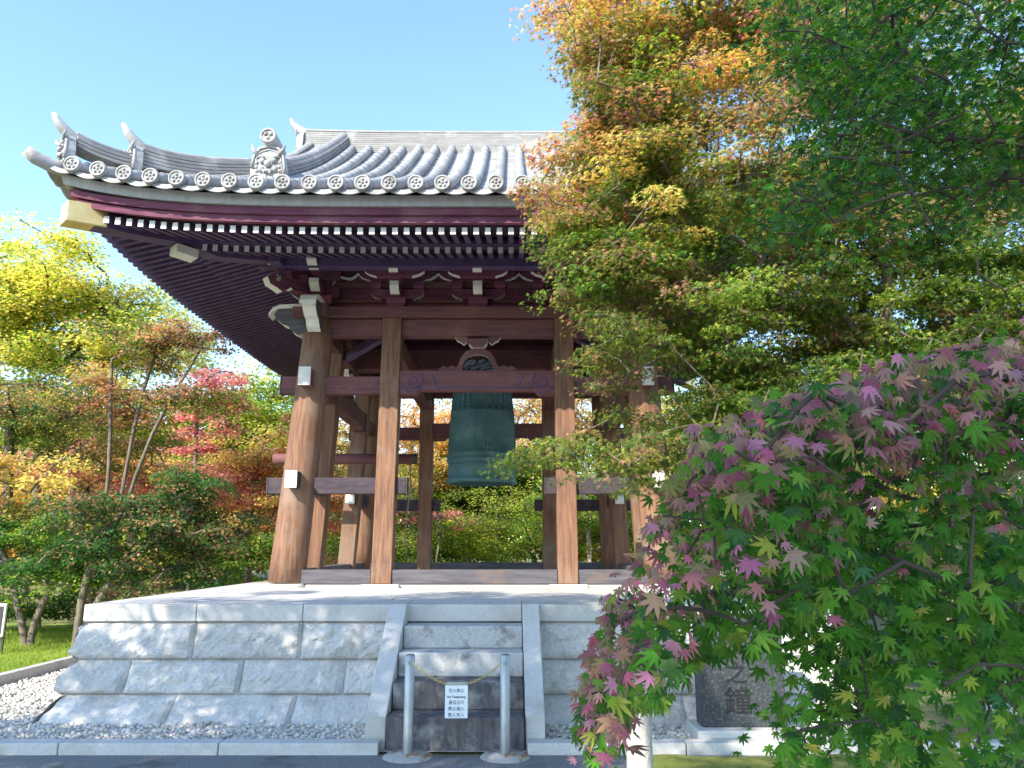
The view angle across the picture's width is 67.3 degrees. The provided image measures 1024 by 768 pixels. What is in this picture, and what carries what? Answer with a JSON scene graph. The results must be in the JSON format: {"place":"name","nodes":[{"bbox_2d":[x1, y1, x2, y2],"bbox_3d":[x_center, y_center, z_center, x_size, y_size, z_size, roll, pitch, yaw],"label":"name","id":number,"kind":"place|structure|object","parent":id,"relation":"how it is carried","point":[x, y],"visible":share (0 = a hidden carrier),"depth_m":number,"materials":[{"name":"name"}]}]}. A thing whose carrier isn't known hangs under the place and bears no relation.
{"place":"outdoors","nodes":[
{"label":"outdoors","id":0,"kind":"place"},
{"bbox_2d":[0,623,83,672],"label":"lawn","id":1,"kind":"structure","parent":0,"point":[43,625],"depth_m":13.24,"materials":[{"name":"green plant"}]},
{"bbox_2d":[0,603,8,653],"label":"garden sign","id":2,"kind":"object","parent":1,"relation":"on","point":[4,607],"visible":0.95,"depth_m":11.99,"materials":[{"name":"metal"}]},
{"bbox_2d":[0,588,71,623],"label":"shrub","id":3,"kind":"object","parent":1,"relation":"on","point":[28,611],"visible":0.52,"depth_m":15.22,"materials":[{"name":"green plant"}]},
{"bbox_2d":[0,446,118,545],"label":"maple tree","id":4,"kind":"object","parent":1,"relation":"on","point":[12,465],"visible":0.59,"depth_m":14.20,"materials":[{"name":"yellow plant"}]},
{"bbox_2d":[38,576,123,627],"bbox_3d":[-9.096,4.505,16.008,1.633,1.242,2.041,0,-12,0],"label":"shrub","id":5,"kind":"object","parent":1,"relation":"on","point":[69,605],"visible":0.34,"depth_m":15.72,"materials":[{"name":"green plant"}]},
{"bbox_2d":[0,497,164,645],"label":"maple tree","id":6,"kind":"object","parent":1,"relation":"on","point":[10,576],"visible":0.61,"depth_m":12.99,"materials":[{"name":"green plant"}]},
{"bbox_2d":[0,355,201,559],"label":"maple tree","id":7,"kind":"object","parent":1,"relation":"on","point":[25,423],"visible":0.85,"depth_m":16.36,"materials":[{"name":"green plant"}]},
{"bbox_2d":[71,571,156,616],"bbox_3d":[-8.005,4.420,15.612,1.796,1.243,1.845,0,-12,0],"label":"shrub","id":8,"kind":"object","parent":1,"relation":"on","point":[110,595],"visible":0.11,"depth_m":15.51,"materials":[{"name":"green plant"}]},
{"bbox_2d":[16,460,275,646],"bbox_3d":[-6.265,2.905,13.029,4.383,3.164,2.970,0,-12,0],"label":"maple tree","id":9,"kind":"object","parent":1,"relation":"on","point":[158,527],"visible":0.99,"depth_m":12.66,"materials":[{"name":"green plant"}]},
{"bbox_2d":[64,308,261,603],"bbox_3d":[-7.176,1.695,15.604,4.135,6.582,3.368,0,-12,0],"label":"maple tree","id":10,"kind":"object","parent":1,"relation":"on","point":[189,398],"visible":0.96,"depth_m":15.71,"materials":[{"name":"orange plant"}]},
{"bbox_2d":[165,519,274,587],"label":"maple tree","id":11,"kind":"object","parent":1,"relation":"on","point":[266,540],"visible":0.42,"depth_m":16.40,"materials":[{"name":"green plant"}]},
{"bbox_2d":[0,674,526,751],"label":"gravel ground","id":12,"kind":"structure","parent":0,"point":[384,750],"depth_m":6.23,"materials":[{"name":"grey gravel"}]},
{"bbox_2d":[0,739,380,754],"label":"stone kerb","id":13,"kind":"structure","parent":12,"relation":"on","point":[190,747],"depth_m":6.16,"materials":[{"name":"stone"}]},
{"bbox_2d":[31,580,856,750],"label":"stone platform","id":14,"kind":"structure","parent":12,"relation":"on","point":[235,655],"depth_m":7.41,"materials":[{"name":"stone"}]},
{"bbox_2d":[0,666,860,739],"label":"gravel","id":15,"kind":"structure","parent":0,"point":[17,717],"depth_m":6.84,"materials":[{"name":"grey gravel"}]},
{"bbox_2d":[686,614,805,738],"bbox_3d":[1.988,2.549,6.675,0.900,1.040,0.460,0,-12,0],"label":"stone monument","id":16,"kind":"object","parent":15,"relation":"on","point":[724,699],"visible":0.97,"depth_m":6.54,"materials":[{"name":"stone"}]},
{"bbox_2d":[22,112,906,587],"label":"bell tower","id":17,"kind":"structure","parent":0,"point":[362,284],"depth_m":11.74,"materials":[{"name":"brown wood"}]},
{"bbox_2d":[272,454,417,555],"bbox_3d":[-3.079,1.559,14.187,2.650,3.152,0.250,0,-12,0],"label":"striking log","id":18,"kind":"object","parent":17,"relation":"hanging from","point":[409,459],"visible":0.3,"depth_m":14.13,"materials":[{"name":"brown wood"}]},
{"bbox_2d":[447,356,516,486],"bbox_3d":[-0.554,0.567,14.399,1.304,2.598,1.296,0,-12,0],"label":"bronze bell","id":19,"kind":"object","parent":17,"relation":"hanging from","point":[482,428],"visible":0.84,"depth_m":13.82,"materials":[{"name":"metal"}]},
{"bbox_2d":[0,755,1018,767],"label":"path","id":20,"kind":"structure","parent":0,"point":[235,761],"depth_m":5.93,"materials":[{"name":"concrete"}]},
{"bbox_2d":[0,591,569,763],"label":"fallen leaves","id":21,"kind":"object","parent":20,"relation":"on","point":[203,722],"visible":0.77,"depth_m":6.80,"materials":[{"name":"brown plant"}]},
{"bbox_2d":[382,654,432,763],"bbox_3d":[-0.828,2.577,6.178,0.400,0.773,0.400,0,-12,0],"label":"barrier post","id":22,"kind":"object","parent":20,"relation":"on","point":[407,753],"visible":1,"depth_m":6.12,"materials":[{"name":"metal"}]},
{"bbox_2d":[412,662,501,684],"bbox_3d":[-0.442,2.324,6.161,0.721,0.185,0.020,0,-12,0],"label":"chain","id":23,"kind":"object","parent":22,"relation":"hanging from","point":[480,678],"visible":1,"depth_m":6.15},
{"bbox_2d":[445,682,467,717],"bbox_3d":[-0.442,2.509,6.107,0.180,0.270,0.010,0,-12,0],"label":"notice","id":24,"kind":"object","parent":23,"relation":"hanging from","point":[456,699],"visible":1,"depth_m":6.10,"materials":[{"name":"paper"}]},
{"bbox_2d":[480,654,529,763],"bbox_3d":[-0.056,2.577,6.178,0.400,0.773,0.400,0,-12,0],"label":"barrier post","id":25,"kind":"object","parent":20,"relation":"on","point":[504,754],"visible":1,"depth_m":6.12,"materials":[{"name":"metal"}]},
{"bbox_2d":[626,712,652,767],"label":"marker post","id":26,"kind":"object","parent":20,"relation":"on","point":[644,732],"visible":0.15,"depth_m":4.14,"materials":[{"name":"stone"}]},
{"bbox_2d":[568,0,1023,767],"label":"maple","id":27,"kind":"object","parent":20,"relation":"on","point":[750,466],"visible":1,"depth_m":2.12,"materials":[{"name":"green plant"}]},
{"bbox_2d":[653,754,1023,767],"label":"moss","id":28,"kind":"object","parent":20,"relation":"on","point":[672,761],"visible":0.38,"depth_m":5.77,"materials":[{"name":"green plant"}]},
{"bbox_2d":[0,551,1023,754],"bbox_3d":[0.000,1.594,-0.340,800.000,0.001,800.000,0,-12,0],"label":"ground","id":29,"kind":"structure","parent":0,"point":[929,710],"depth_m":8.87,"materials":[{"name":"green plant"}]},
{"bbox_2d":[0,656,79,685],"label":"stone kerb","id":30,"kind":"structure","parent":29,"relation":"on","point":[29,672],"depth_m":9.76,"materials":[{"name":"stone"}]},
{"bbox_2d":[0,453,101,582],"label":"woodland tree","id":31,"kind":"object","parent":29,"relation":"on","point":[45,493],"visible":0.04,"depth_m":32.84,"materials":[{"name":"plant"}]},
{"bbox_2d":[0,438,111,582],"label":"woodland tree","id":32,"kind":"object","parent":29,"relation":"on","point":[36,578],"visible":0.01,"depth_m":38.24,"materials":[{"name":"plant"}]},
{"bbox_2d":[1,360,160,598],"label":"maple tree","id":33,"kind":"object","parent":29,"relation":"on","point":[87,368],"visible":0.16,"depth_m":22.46,"materials":[{"name":"orange plant"}]},
{"bbox_2d":[0,366,194,592],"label":"broadleaf tree","id":34,"kind":"object","parent":29,"relation":"on","point":[52,387],"visible":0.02,"depth_m":26.07,"materials":[{"name":"plant"}]},
{"bbox_2d":[0,208,236,591],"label":"zelkova tree","id":35,"kind":"object","parent":29,"relation":"on","point":[31,286],"visible":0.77,"depth_m":25.22,"materials":[{"name":"yellow plant"}]},
{"bbox_2d":[19,425,234,587],"bbox_3d":[-14.532,5.154,33.105,12.097,7.217,9.275,5,-13,-24],"label":"woodland tree","id":36,"kind":"object","parent":29,"relation":"on","point":[141,536],"visible":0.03,"depth_m":30.75,"materials":[{"name":"green plant"}]},
{"bbox_2d":[0,430,267,593],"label":"maple tree","id":37,"kind":"object","parent":29,"relation":"on","point":[142,475],"visible":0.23,"depth_m":19.36,"materials":[{"name":"orange plant"}]},
{"bbox_2d":[0,355,347,578],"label":"broadleaf tree","id":38,"kind":"object","parent":29,"relation":"on","point":[268,418],"visible":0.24,"depth_m":24.10,"materials":[{"name":"plant"}]},
{"bbox_2d":[109,366,252,590],"bbox_3d":[-8.082,2.632,19.017,2.971,6.177,2.762,2,-12,-9],"label":"maple tree","id":39,"kind":"object","parent":29,"relation":"on","point":[207,377],"visible":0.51,"depth_m":19.07,"materials":[{"name":"red plant"}]},
{"bbox_2d":[111,435,272,581],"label":"woodland tree","id":40,"kind":"object","parent":29,"relation":"on","point":[254,530],"visible":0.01,"depth_m":37.62,"materials":[{"name":"green plant"}]},
{"bbox_2d":[191,566,267,587],"bbox_3d":[-7.146,5.106,19.328,2.070,1.452,1.874,7,-14,-30],"label":"shrub","id":41,"kind":"object","parent":29,"relation":"on","point":[254,579],"visible":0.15,"depth_m":19.44,"materials":[{"name":"green plant"}]},
{"bbox_2d":[158,412,349,582],"bbox_3d":[-5.751,2.987,18.436,5.283,5.263,3.466,0,-12,0],"label":"maple tree","id":42,"kind":"object","parent":29,"relation":"on","point":[256,496],"visible":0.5,"depth_m":18.11,"materials":[{"name":"orange plant"}]},
{"bbox_2d":[137,421,436,581],"bbox_3d":[-9.280,5.101,35.304,15.064,8.638,9.838,0,-12,0],"label":"woodland tree","id":43,"kind":"object","parent":29,"relation":"on","point":[344,425],"visible":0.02,"depth_m":33.89,"materials":[{"name":"green plant"}]},
{"bbox_2d":[259,464,442,579],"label":"maple tree","id":44,"kind":"object","parent":29,"relation":"on","point":[329,548],"visible":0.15,"depth_m":24.16,"materials":[{"name":"green plant"}]},
{"bbox_2d":[334,410,453,485],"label":"maple tree","id":45,"kind":"object","parent":29,"relation":"on","point":[342,442],"visible":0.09,"depth_m":29.57,"materials":[{"name":"orange plant"}]},
{"bbox_2d":[337,399,464,561],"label":"maple tree","id":46,"kind":"object","parent":29,"relation":"on","point":[411,418],"visible":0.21,"depth_m":28.75,"materials":[{"name":"orange plant"}]},
{"bbox_2d":[396,556,416,561],"bbox_3d":[-3.006,5.658,21.925,2.187,1.456,2.004,0,-12,0],"label":"shrub","id":47,"kind":"object","parent":29,"relation":"on","point":[407,560],"visible":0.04,"depth_m":21.72,"materials":[{"name":"green plant"}]},
{"bbox_2d":[326,465,537,561],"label":"woodland tree","id":48,"kind":"object","parent":29,"relation":"on","point":[331,554],"visible":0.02,"depth_m":36.31,"materials":[{"name":"green plant"}]},
{"bbox_2d":[396,508,480,561],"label":"maple tree","id":49,"kind":"object","parent":29,"relation":"on","point":[438,515],"visible":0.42,"depth_m":24.12,"materials":[{"name":"green plant"}]},
{"bbox_2d":[396,399,592,561],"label":"broadleaf tree","id":50,"kind":"object","parent":29,"relation":"on","point":[469,489],"visible":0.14,"depth_m":30.79,"materials":[{"name":"green plant"}]},
{"bbox_2d":[395,438,595,562],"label":"woodland tree","id":51,"kind":"object","parent":29,"relation":"on","point":[451,556],"visible":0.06,"depth_m":31.66,"materials":[{"name":"green plant"}]},
{"bbox_2d":[395,474,599,561],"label":"maple tree","id":52,"kind":"object","parent":29,"relation":"on","point":[496,546],"visible":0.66,"depth_m":24.95,"materials":[{"name":"green plant"}]},
{"bbox_2d":[512,399,621,479],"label":"maple tree","id":53,"kind":"object","parent":29,"relation":"on","point":[535,416],"visible":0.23,"depth_m":28.97,"materials":[{"name":"orange plant"}]},
{"bbox_2d":[505,403,630,561],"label":"woodland tree","id":54,"kind":"object","parent":29,"relation":"on","point":[585,559],"visible":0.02,"depth_m":37.77,"materials":[{"name":"green plant"}]},
{"bbox_2d":[516,457,687,565],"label":"maple tree","id":55,"kind":"object","parent":29,"relation":"on","point":[589,524],"visible":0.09,"depth_m":24.80,"materials":[{"name":"green plant"}]},
{"bbox_2d":[532,418,749,561],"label":"woodland tree","id":56,"kind":"object","parent":29,"relation":"on","point":[592,497],"depth_m":35.45,"materials":[{"name":"green plant"}]},
{"bbox_2d":[582,344,802,585],"bbox_3d":[8.405,3.079,31.025,11.658,10.390,7.484,0,-12,0],"label":"broadleaf tree","id":57,"kind":"object","parent":29,"relation":"on","point":[663,405],"depth_m":30.76,"materials":[{"name":"plant"}]},
{"bbox_2d":[583,404,864,581],"bbox_3d":[9.580,4.746,33.138,12.052,8.225,11.174,7,-14,-29],"label":"woodland tree","id":58,"kind":"object","parent":29,"relation":"on","point":[630,533],"depth_m":32.41,"materials":[{"name":"green plant"}]},
{"bbox_2d":[477,0,1023,732],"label":"maple tree","id":59,"kind":"object","parent":29,"relation":"on","point":[639,146],"visible":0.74,"depth_m":7.14,"materials":[{"name":"green plant"}]},
{"bbox_2d":[527,739,1013,754],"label":"stone kerb","id":60,"kind":"structure","parent":29,"relation":"on","point":[659,746],"depth_m":6.16,"materials":[{"name":"stone"}]},
{"bbox_2d":[738,426,1023,605],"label":"broadleaf tree","id":61,"kind":"object","parent":29,"relation":"on","point":[1008,496],"visible":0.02,"depth_m":20.18,"materials":[{"name":"green plant"}]},
{"bbox_2d":[823,460,1015,568],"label":"woodland tree","id":62,"kind":"object","parent":29,"relation":"on","point":[885,500],"visible":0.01,"depth_m":34.09,"materials":[{"name":"green plant"}]},
{"bbox_2d":[828,194,1023,487],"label":"broadleaf tree","id":63,"kind":"object","parent":29,"relation":"on","point":[869,473],"visible":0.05,"depth_m":27.65,"materials":[{"name":"green plant"}]},
{"bbox_2d":[986,703,1018,715],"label":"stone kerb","id":64,"kind":"structure","parent":29,"relation":"on","point":[1011,709],"depth_m":7.68,"materials":[{"name":"stone"}]},
{"bbox_2d":[0,0,1023,540],"label":"sky","id":65,"kind":"structure","parent":0,"point":[194,77],"materials":[{"name":"blue"}]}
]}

